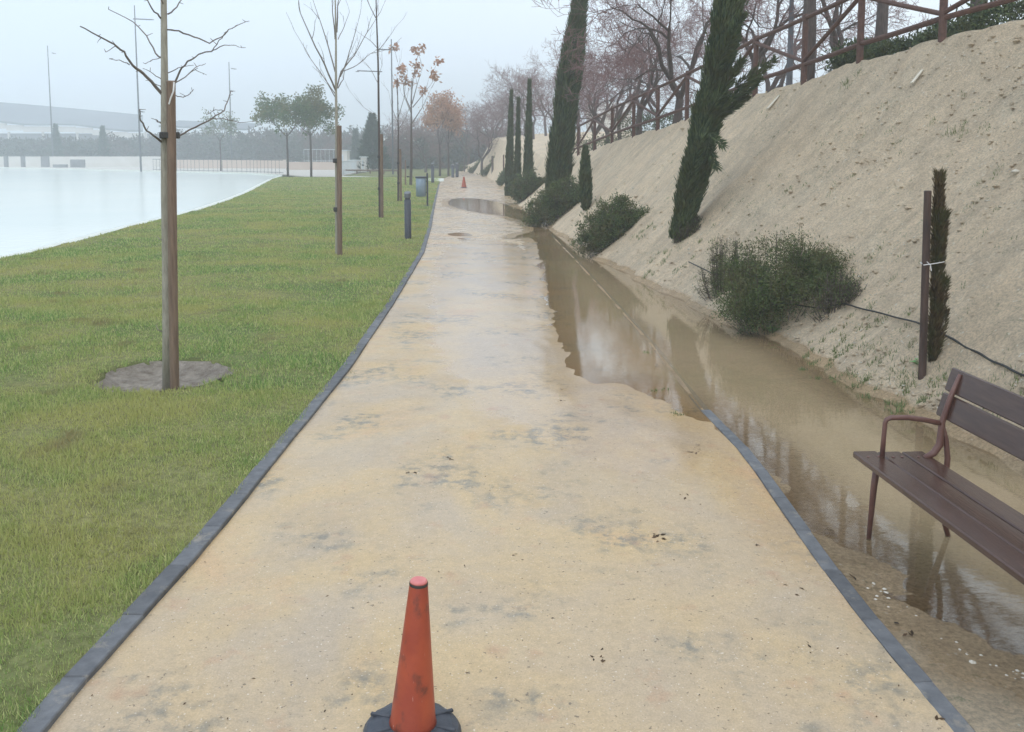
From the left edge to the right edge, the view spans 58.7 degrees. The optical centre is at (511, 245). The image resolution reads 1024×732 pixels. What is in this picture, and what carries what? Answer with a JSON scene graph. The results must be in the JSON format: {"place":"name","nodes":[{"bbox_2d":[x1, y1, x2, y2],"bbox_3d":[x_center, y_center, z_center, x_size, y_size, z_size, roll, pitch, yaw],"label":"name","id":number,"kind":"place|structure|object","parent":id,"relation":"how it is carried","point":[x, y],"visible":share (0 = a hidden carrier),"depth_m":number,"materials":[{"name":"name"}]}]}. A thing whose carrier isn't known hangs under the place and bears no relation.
{"place":"outdoors","nodes":[
{"label":"outdoors","id":0,"kind":"place"},
{"bbox_2d":[0,102,154,142],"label":"long roof building","id":1,"kind":"structure","parent":0,"point":[37,117],"depth_m":258.47,"materials":[{"name":"grey metal"}]},
{"bbox_2d":[0,168,277,255],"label":"pool water","id":2,"kind":"structure","parent":0,"point":[41,207],"depth_m":45.90,"materials":[{"name":"liquid"}]},
{"bbox_2d":[0,167,281,257],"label":"pool rim","id":3,"kind":"object","parent":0,"point":[124,226],"visible":0.31,"depth_m":38.06,"materials":[{"name":"concrete"}]},
{"bbox_2d":[20,161,384,176],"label":"terrace paving","id":4,"kind":"structure","parent":0,"point":[315,173],"depth_m":121.58,"materials":[{"name":"concrete"}]},
{"bbox_2d":[47,46,55,155],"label":"light mast","id":5,"kind":"object","parent":4,"relation":"on","point":[50,105],"visible":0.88,"depth_m":163.28,"materials":[{"name":"grey metal"}]},
{"bbox_2d":[49,123,63,155],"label":"conifer","id":6,"kind":"object","parent":4,"relation":"on","point":[57,144],"visible":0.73,"depth_m":170.57,"materials":[{"name":"green plant"}]},
{"bbox_2d":[0,156,160,166],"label":"terrace wall","id":7,"kind":"structure","parent":4,"relation":"on","point":[107,161],"depth_m":159.13,"materials":[{"name":"concrete"}]},
{"bbox_2d":[96,125,110,155],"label":"conifer","id":8,"kind":"object","parent":4,"relation":"on","point":[102,144],"visible":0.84,"depth_m":168.53,"materials":[{"name":"green plant"}]},
{"bbox_2d":[133,5,153,170],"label":"light mast","id":9,"kind":"object","parent":4,"relation":"on","point":[135,19],"visible":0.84,"depth_m":116.62,"materials":[{"name":"grey metal"}]},
{"bbox_2d":[153,159,282,173],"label":"railing","id":10,"kind":"object","parent":4,"relation":"on","point":[275,172],"visible":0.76,"depth_m":109.21,"materials":[{"name":"grey metal"}]},
{"bbox_2d":[197,107,239,170],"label":"leafy tree","id":11,"kind":"object","parent":4,"relation":"on","point":[225,125],"visible":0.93,"depth_m":118.00,"materials":[{"name":"green plant"}]},
{"bbox_2d":[176,160,285,167],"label":"retaining wall","id":12,"kind":"structure","parent":4,"relation":"on","point":[231,164],"depth_m":139.26,"materials":[{"name":"concrete"}]},
{"bbox_2d":[286,162,334,169],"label":"courtyard wall","id":13,"kind":"structure","parent":4,"relation":"on","point":[315,165],"depth_m":127.34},
{"bbox_2d":[295,128,342,161],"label":"bare tree","id":14,"kind":"object","parent":4,"relation":"on","point":[320,153],"visible":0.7,"depth_m":149.42,"materials":[{"name":"brown plant"}]},
{"bbox_2d":[342,160,356,173],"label":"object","id":15,"kind":"object","parent":4,"relation":"on","point":[345,164],"visible":0.56,"depth_m":101.31,"materials":[{"name":"white paint"}]},
{"bbox_2d":[350,127,359,159],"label":"conifer","id":16,"kind":"object","parent":4,"relation":"on","point":[355,144],"visible":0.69,"depth_m":148.74,"materials":[{"name":"green plant"}]},
{"bbox_2d":[159,120,259,139],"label":"shed","id":17,"kind":"structure","parent":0,"point":[192,124],"depth_m":235.26,"materials":[{"name":"grey metal"}]},
{"bbox_2d":[0,176,439,731],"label":"lawn","id":18,"kind":"structure","parent":0,"point":[61,642],"depth_m":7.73,"materials":[{"name":"plant"}]},
{"bbox_2d":[94,361,234,391],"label":"tree pit soil","id":19,"kind":"object","parent":18,"relation":"on","point":[191,374],"visible":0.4,"depth_m":9.04,"materials":[{"name":"soil"}]},
{"bbox_2d":[80,0,254,390],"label":"young tree","id":20,"kind":"object","parent":19,"relation":"on","point":[164,240],"visible":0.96,"depth_m":8.12,"materials":[{"name":"brown plant"}]},
{"bbox_2d":[159,80,179,388],"bbox_3d":[-3.025,0.089,8.144,0.186,3.075,0.200,0,6,0],"label":"tree stake","id":21,"kind":"object","parent":19,"relation":"on","point":[171,135],"visible":0.98,"depth_m":8.06,"materials":[{"name":"brown wood"}]},
{"bbox_2d":[17,184,438,731],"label":"lawn kerb","id":22,"kind":"structure","parent":18,"relation":"on","point":[77,677],"depth_m":4.67,"materials":[{"name":"concrete"}]},
{"bbox_2d":[333,126,341,254],"bbox_3d":[-3.623,-0.959,18.960,0.215,3.037,0.210,0,6,0],"label":"tree stake","id":23,"kind":"object","parent":18,"relation":"on","point":[338,208],"visible":0.96,"depth_m":18.85,"materials":[{"name":"brown wood"}]},
{"bbox_2d":[286,0,400,253],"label":"young tree","id":24,"kind":"object","parent":18,"relation":"on","point":[335,86],"visible":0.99,"depth_m":18.80,"materials":[{"name":"brown plant"}]},
{"bbox_2d":[347,0,406,217],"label":"young tree","id":25,"kind":"object","parent":18,"relation":"on","point":[377,80],"visible":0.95,"depth_m":29.84,"materials":[{"name":"brown plant"}]},
{"bbox_2d":[377,134,383,217],"bbox_3d":[-4.340,-2.099,30.061,0.205,3.121,0.210,0,6,0],"label":"tree stake","id":26,"kind":"object","parent":18,"relation":"on","point":[380,156],"visible":0.94,"depth_m":29.96,"materials":[{"name":"brown wood"}]},
{"bbox_2d":[397,149,401,200],"bbox_3d":[-5.034,-2.943,40.701,0.174,2.703,0.245,-6,8,-45],"label":"tree stake","id":27,"kind":"object","parent":18,"relation":"on","point":[400,171],"visible":0.94,"depth_m":40.60,"materials":[{"name":"brown wood"}]},
{"bbox_2d":[386,51,413,200],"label":"young tree","id":28,"kind":"object","parent":18,"relation":"on","point":[396,82],"visible":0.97,"depth_m":40.62,"materials":[{"name":"brown plant"}]},
{"bbox_2d":[404,191,410,238],"bbox_3d":[-2.619,-0.715,22.858,0.173,1.274,0.171,0,6,0],"label":"bollard","id":29,"kind":"object","parent":18,"relation":"on","point":[407,210],"visible":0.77,"depth_m":22.79,"materials":[{"name":"metal"}]},
{"bbox_2d":[388,43,444,184],"bbox_3d":[-6.148,-8.751,61.794,3.226,9.906,3.378,-6,8,-45],"label":"young tree","id":30,"kind":"object","parent":18,"relation":"on","point":[432,76],"visible":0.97,"depth_m":61.27,"materials":[{"name":"brown plant"}]},
{"bbox_2d":[415,173,427,205],"bbox_3d":[-3.645,-2.251,37.278,0.635,1.400,0.470,0,6,0],"label":"litter bin","id":31,"kind":"object","parent":18,"relation":"on","point":[421,186],"visible":0.94,"depth_m":37.11,"materials":[{"name":"metal"}]},
{"bbox_2d":[345,166,454,177],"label":"lawn","id":32,"kind":"structure","parent":0,"point":[418,172],"depth_m":98.91,"materials":[{"name":"plant"}]},
{"bbox_2d":[356,112,391,171],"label":"conifer","id":33,"kind":"object","parent":32,"relation":"on","point":[369,134],"visible":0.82,"depth_m":110.56,"materials":[{"name":"green plant"}]},
{"bbox_2d":[356,39,395,173],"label":"light mast","id":34,"kind":"object","parent":32,"relation":"on","point":[391,104],"visible":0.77,"depth_m":93.93,"materials":[{"name":"grey metal"}]},
{"bbox_2d":[383,114,427,157],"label":"bare tree","id":35,"kind":"object","parent":32,"relation":"on","point":[395,152],"visible":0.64,"depth_m":117.05,"materials":[{"name":"grey plant"}]},
{"bbox_2d":[385,109,442,168],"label":"bare tree","id":36,"kind":"object","parent":32,"relation":"on","point":[406,132],"visible":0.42,"depth_m":125.28,"materials":[{"name":"brown plant"}]},
{"bbox_2d":[381,114,449,171],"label":"bare tree","id":37,"kind":"object","parent":32,"relation":"on","point":[422,153],"visible":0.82,"depth_m":104.49,"materials":[{"name":"brown plant"}]},
{"bbox_2d":[419,88,464,175],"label":"leafy tree","id":38,"kind":"object","parent":32,"relation":"on","point":[436,112],"visible":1,"depth_m":85.08,"materials":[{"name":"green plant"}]},
{"bbox_2d":[418,91,467,175],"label":"leafy tree","id":39,"kind":"object","parent":32,"relation":"on","point":[448,160],"visible":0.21,"depth_m":87.91,"materials":[{"name":"orange plant"}]},
{"bbox_2d":[452,175,493,180],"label":"crossing path","id":40,"kind":"structure","parent":0,"point":[475,177],"depth_m":79.70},
{"bbox_2d":[48,171,953,731],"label":"path","id":41,"kind":"structure","parent":0,"point":[494,369],"depth_m":4.77,"materials":[{"name":"concrete"}]},
{"bbox_2d":[363,576,461,731],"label":"traffic cone","id":42,"kind":"object","parent":41,"relation":"on","point":[413,706],"visible":1,"depth_m":3.29,"materials":[{"name":"plastic"}]},
{"bbox_2d":[91,364,947,725],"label":"leaf litter","id":43,"kind":"object","parent":41,"relation":"on","point":[705,604],"visible":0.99,"depth_m":4.15,"materials":[{"name":"plant"}]},
{"bbox_2d":[448,198,626,273],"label":"puddle water","id":44,"kind":"structure","parent":41,"relation":"on","point":[554,255],"depth_m":21.54,"materials":[{"name":"liquid"}]},
{"bbox_2d":[555,239,703,409],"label":"silted kerb","id":45,"kind":"structure","parent":41,"relation":"on","point":[671,372],"depth_m":10.51,"materials":[{"name":"concrete"}]},
{"bbox_2d":[589,273,974,731],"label":"verge kerb","id":46,"kind":"structure","parent":41,"relation":"on","point":[922,681],"depth_m":4.56,"materials":[{"name":"concrete"}]},
{"bbox_2d":[0,0,1023,136],"label":"sky","id":47,"kind":"structure","parent":0,"point":[466,34],"materials":[{"name":"white"}]},
{"bbox_2d":[465,20,1023,731],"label":"embankment","id":48,"kind":"structure","parent":0,"point":[783,418],"depth_m":9.81,"materials":[{"name":"soil"}]},
{"bbox_2d":[414,98,493,165],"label":"bare tree","id":49,"kind":"object","parent":48,"relation":"on","point":[466,145],"visible":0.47,"depth_m":117.41,"materials":[{"name":"brown plant"}]},
{"bbox_2d":[442,101,515,170],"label":"bare tree","id":50,"kind":"object","parent":48,"relation":"on","point":[488,127],"visible":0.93,"depth_m":90.94,"materials":[{"name":"brown plant"}]},
{"bbox_2d":[462,94,506,152],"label":"bare tree","id":51,"kind":"object","parent":48,"relation":"on","point":[491,132],"visible":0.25,"depth_m":123.09,"materials":[{"name":"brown plant"}]},
{"bbox_2d":[463,94,522,150],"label":"bare tree","id":52,"kind":"object","parent":48,"relation":"on","point":[473,131],"visible":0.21,"depth_m":117.77,"materials":[{"name":"brown plant"}]},
{"bbox_2d":[466,93,536,141],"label":"bare tree","id":53,"kind":"object","parent":48,"relation":"on","point":[505,133],"visible":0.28,"depth_m":111.91,"materials":[{"name":"brown plant"}]},
{"bbox_2d":[503,89,514,195],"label":"cypress tree","id":54,"kind":"object","parent":48,"relation":"on","point":[509,164],"visible":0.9,"depth_m":46.62,"materials":[{"name":"green plant"}]},
{"bbox_2d":[470,64,547,135],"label":"bare tree","id":55,"kind":"object","parent":48,"relation":"on","point":[500,112],"visible":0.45,"depth_m":92.13,"materials":[{"name":"brown plant"}]},
{"bbox_2d":[487,83,540,137],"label":"bare tree","id":56,"kind":"object","parent":48,"relation":"on","point":[496,128],"visible":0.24,"depth_m":103.68,"materials":[{"name":"brown plant"}]},
{"bbox_2d":[513,96,521,179],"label":"cypress tree","id":57,"kind":"object","parent":48,"relation":"on","point":[517,158],"visible":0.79,"depth_m":43.15,"materials":[{"name":"green plant"}]},
{"bbox_2d":[484,60,553,135],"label":"bare tree","id":58,"kind":"object","parent":48,"relation":"on","point":[516,84],"visible":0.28,"depth_m":89.11,"materials":[{"name":"brown plant"}]},
{"bbox_2d":[505,167,545,203],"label":"shrub","id":59,"kind":"object","parent":48,"relation":"on","point":[525,186],"visible":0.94,"depth_m":38.68,"materials":[{"name":"green plant"}]},
{"bbox_2d":[502,64,552,135],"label":"bare tree","id":60,"kind":"object","parent":48,"relation":"on","point":[542,110],"visible":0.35,"depth_m":83.62,"materials":[{"name":"brown plant"}]},
{"bbox_2d":[522,77,533,175],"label":"cypress tree","id":61,"kind":"object","parent":48,"relation":"on","point":[528,157],"visible":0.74,"depth_m":40.60,"materials":[{"name":"green plant"}]},
{"bbox_2d":[485,60,580,138],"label":"bare tree","id":62,"kind":"object","parent":48,"relation":"on","point":[523,105],"visible":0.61,"depth_m":75.39,"materials":[{"name":"brown plant"}]},
{"bbox_2d":[514,172,579,226],"bbox_3d":[1.277,-1.325,27.286,2.238,1.770,2.050,-2,6,-18],"label":"shrub","id":63,"kind":"object","parent":48,"relation":"on","point":[563,193],"visible":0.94,"depth_m":27.00,"materials":[{"name":"green plant"}]},
{"bbox_2d":[517,74,601,123],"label":"bare tree","id":64,"kind":"object","parent":48,"relation":"on","point":[546,111],"visible":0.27,"depth_m":62.95,"materials":[{"name":"brown plant"}]},
{"bbox_2d":[544,0,588,200],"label":"cypress tree","id":65,"kind":"object","parent":48,"relation":"on","point":[562,143],"visible":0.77,"depth_m":28.95,"materials":[{"name":"green plant"}]},
{"bbox_2d":[523,38,616,143],"bbox_3d":[3.733,-9.945,58.952,6.199,7.187,7.048,0,6,2],"label":"bare tree","id":66,"kind":"object","parent":48,"relation":"on","point":[556,52],"visible":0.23,"depth_m":57.80,"materials":[{"name":"brown plant"}]},
{"bbox_2d":[578,145,592,210],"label":"cypress tree","id":67,"kind":"object","parent":48,"relation":"on","point":[585,177],"visible":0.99,"depth_m":24.33,"materials":[{"name":"green plant"}]},
{"bbox_2d":[553,49,630,130],"bbox_3d":[4.500,-8.163,51.370,5.157,6.331,5.886,4,7,35],"label":"bare tree","id":68,"kind":"object","parent":48,"relation":"on","point":[599,106],"visible":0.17,"depth_m":50.69,"materials":[{"name":"brown plant"}]},
{"bbox_2d":[524,36,664,148],"bbox_3d":[5.013,-7.951,48.535,7.438,6.474,6.992,5,7,40],"label":"bare tree","id":69,"kind":"object","parent":48,"relation":"on","point":[599,127],"visible":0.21,"depth_m":48.20,"materials":[{"name":"brown plant"}]},
{"bbox_2d":[574,133,631,152],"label":"hedge shrub","id":70,"kind":"object","parent":48,"relation":"on","point":[599,141],"visible":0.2,"depth_m":43.70,"materials":[{"name":"green plant"}]},
{"bbox_2d":[586,103,631,131],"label":"house","id":71,"kind":"structure","parent":48,"relation":"on","point":[607,121],"depth_m":97.41,"materials":[{"name":"paint"}]},
{"bbox_2d":[568,191,651,256],"bbox_3d":[2.104,-0.426,19.013,1.702,1.515,1.574,-4,7,-34],"label":"shrub","id":72,"kind":"object","parent":48,"relation":"on","point":[613,223],"visible":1,"depth_m":18.87,"materials":[{"name":"green plant"}]},
{"bbox_2d":[544,23,680,144],"bbox_3d":[4.821,-7.540,44.805,6.712,6.845,5.904,3,6,28],"label":"bare tree","id":73,"kind":"object","parent":48,"relation":"on","point":[593,112],"visible":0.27,"depth_m":45.42,"materials":[{"name":"brown plant"}]},
{"bbox_2d":[576,3,688,129],"bbox_3d":[5.092,-7.316,40.828,5.673,6.964,6.475,1,6,9],"label":"bare tree","id":74,"kind":"object","parent":48,"relation":"on","point":[608,90],"visible":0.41,"depth_m":41.02,"materials":[{"name":"brown plant"}]},
{"bbox_2d":[585,0,711,134],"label":"bare tree","id":75,"kind":"object","parent":48,"relation":"on","point":[643,102],"visible":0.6,"depth_m":32.00,"materials":[{"name":"brown plant"}]},
{"bbox_2d":[603,34,693,139],"bbox_3d":[6.068,-6.669,39.738,4.745,5.824,5.416,3,6,24],"label":"bare tree","id":76,"kind":"object","parent":48,"relation":"on","point":[620,111],"visible":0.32,"depth_m":39.74,"materials":[{"name":"brown plant"}]},
{"bbox_2d":[609,108,689,137],"bbox_3d":[5.447,-4.366,33.528,3.620,1.518,3.287,6,8,44],"label":"hedge shrub","id":77,"kind":"object","parent":48,"relation":"on","point":[648,118],"visible":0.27,"depth_m":33.47,"materials":[{"name":"green plant"}]},
{"bbox_2d":[532,0,776,123],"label":"bare tree","id":78,"kind":"object","parent":48,"relation":"on","point":[679,95],"visible":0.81,"depth_m":25.71,"materials":[{"name":"brown plant"}]},
{"bbox_2d":[350,69,1023,418],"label":"weeds","id":79,"kind":"object","parent":48,"relation":"on","point":[865,379],"visible":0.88,"depth_m":8.87,"materials":[{"name":"green plant"}]},
{"bbox_2d":[672,214,702,242],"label":"shrub","id":80,"kind":"object","parent":48,"relation":"on","point":[695,220],"visible":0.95,"depth_m":15.46,"materials":[{"name":"green plant"}]},
{"bbox_2d":[694,234,744,300],"bbox_3d":[2.932,0.334,12.595,0.825,0.974,0.714,0,6,0],"label":"shrub","id":81,"kind":"object","parent":48,"relation":"on","point":[711,280],"visible":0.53,"depth_m":12.59,"materials":[{"name":"green plant"}]},
{"bbox_2d":[668,0,780,243],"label":"cypress tree","id":82,"kind":"object","parent":48,"relation":"on","point":[713,107],"visible":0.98,"depth_m":15.25,"materials":[{"name":"green plant"}]},
{"bbox_2d":[648,0,820,112],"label":"bare tree","id":83,"kind":"object","parent":48,"relation":"on","point":[692,36],"visible":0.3,"depth_m":37.03,"materials":[{"name":"brown plant"}]},
{"bbox_2d":[694,0,854,93],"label":"bare tree","id":84,"kind":"object","parent":48,"relation":"on","point":[770,38],"visible":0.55,"depth_m":22.02,"materials":[{"name":"brown plant"}]},
{"bbox_2d":[701,218,857,336],"bbox_3d":[3.247,0.415,11.064,1.940,1.499,1.821,0,6,0],"label":"shrub","id":85,"kind":"object","parent":48,"relation":"on","point":[756,297],"visible":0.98,"depth_m":10.82,"materials":[{"name":"green plant"}]},
{"bbox_2d":[786,0,793,85],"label":"light mast","id":86,"kind":"object","parent":48,"relation":"on","point":[789,78],"visible":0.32,"depth_m":21.10,"materials":[{"name":"grey metal"}]},
{"bbox_2d":[573,0,1018,155],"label":"wooden fence","id":87,"kind":"object","parent":48,"relation":"on","point":[943,11],"visible":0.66,"depth_m":16.85,"materials":[{"name":"brown wood"}]},
{"bbox_2d":[568,24,1023,409],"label":"soil clods","id":88,"kind":"object","parent":48,"relation":"on","point":[908,207],"visible":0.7,"depth_m":11.10,"materials":[{"name":"soil"}]},
{"bbox_2d":[582,39,1023,686],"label":"pebbles","id":89,"kind":"object","parent":48,"relation":"on","point":[886,279],"visible":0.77,"depth_m":10.67,"materials":[{"name":"stone"}]},
{"bbox_2d":[687,0,928,92],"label":"bare tree","id":90,"kind":"object","parent":48,"relation":"on","point":[769,88],"visible":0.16,"depth_m":29.78,"materials":[{"name":"brown plant"}]},
{"bbox_2d":[800,0,816,81],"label":"dark trunk tree","id":91,"kind":"object","parent":48,"relation":"on","point":[809,6],"visible":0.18,"depth_m":18.16,"materials":[{"name":"brown plant"}]},
{"bbox_2d":[744,0,918,68],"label":"bare tree","id":92,"kind":"object","parent":48,"relation":"on","point":[834,35],"visible":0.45,"depth_m":22.04,"materials":[{"name":"brown plant"}]},
{"bbox_2d":[799,268,867,322],"bbox_3d":[3.603,0.557,10.298,0.756,0.660,0.652,0,6,0],"label":"shrub","id":93,"kind":"object","parent":48,"relation":"on","point":[846,288],"visible":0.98,"depth_m":10.20,"materials":[{"name":"green plant"}]},
{"bbox_2d":[820,35,880,71],"bbox_3d":[6.888,-3.635,17.921,1.559,0.992,1.197,0,6,0],"label":"hedge shrub","id":94,"kind":"object","parent":48,"relation":"on","point":[839,60],"visible":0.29,"depth_m":17.74,"materials":[{"name":"green plant"}]},
{"bbox_2d":[688,261,1023,376],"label":"irrigation hose","id":95,"kind":"object","parent":48,"relation":"on","point":[987,358],"visible":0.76,"depth_m":8.54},
{"bbox_2d":[875,2,888,42],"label":"dark trunk tree","id":96,"kind":"object","parent":48,"relation":"on","point":[881,27],"visible":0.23,"depth_m":20.50,"materials":[{"name":"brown plant"}]},
{"bbox_2d":[851,34,913,62],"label":"hedge shrub","id":97,"kind":"object","parent":48,"relation":"on","point":[888,46],"visible":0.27,"depth_m":16.83,"materials":[{"name":"green plant"}]},
{"bbox_2d":[918,190,944,379],"bbox_3d":[3.626,0.432,7.894,0.216,1.812,0.150,-3,6,-26],"label":"tree stake","id":98,"kind":"object","parent":48,"relation":"on","point":[924,302],"visible":0.92,"depth_m":7.84,"materials":[{"name":"brown wood"}]},
{"bbox_2d":[853,367,1023,584],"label":"park bench","id":99,"kind":"object","parent":48,"relation":"on","point":[986,524],"visible":0.98,"depth_m":4.65,"materials":[{"name":"brown wood"}]},
{"bbox_2d":[927,167,951,361],"bbox_3d":[3.738,0.317,7.947,0.231,2.022,0.208,5,7,40],"label":"cypress tree","id":100,"kind":"object","parent":48,"relation":"on","point":[939,312],"visible":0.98,"depth_m":7.90,"materials":[{"name":"green plant"}]},
{"bbox_2d":[900,15,998,48],"bbox_3d":[7.983,-3.653,16.320,1.878,0.992,1.490,0,6,0],"label":"hedge shrub","id":101,"kind":"object","parent":48,"relation":"on","point":[926,34],"visible":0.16,"depth_m":16.11,"materials":[{"name":"green plant"}]},
{"bbox_2d":[947,0,1023,35],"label":"hedge shrub","id":102,"kind":"object","parent":48,"relation":"on","point":[1008,10],"visible":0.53,"depth_m":15.01,"materials":[{"name":"green plant"}]},
{"bbox_3d":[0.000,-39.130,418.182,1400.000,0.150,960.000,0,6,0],"label":"ground","id":103,"kind":"structure","parent":0,"visible":0},
{"bbox_2d":[0,124,522,168],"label":"wood","id":104,"kind":"object","parent":103,"relation":"on","point":[267,144],"visible":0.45,"depth_m":175.79,"materials":[{"name":"grey plant"}]},
{"bbox_2d":[249,85,331,176],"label":"leafy tree","id":105,"kind":"object","parent":103,"relation":"on","point":[268,110],"visible":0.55,"depth_m":86.70,"materials":[{"name":"green plant"}]},
{"bbox_2d":[274,81,344,176],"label":"leafy tree","id":106,"kind":"object","parent":103,"relation":"on","point":[302,109],"visible":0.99,"depth_m":83.75,"materials":[{"name":"green plant"}]},
{"bbox_2d":[426,103,494,161],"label":"bare tree","id":107,"kind":"object","parent":103,"relation":"on","point":[467,127],"visible":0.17,"depth_m":127.00,"materials":[{"name":"brown plant"}]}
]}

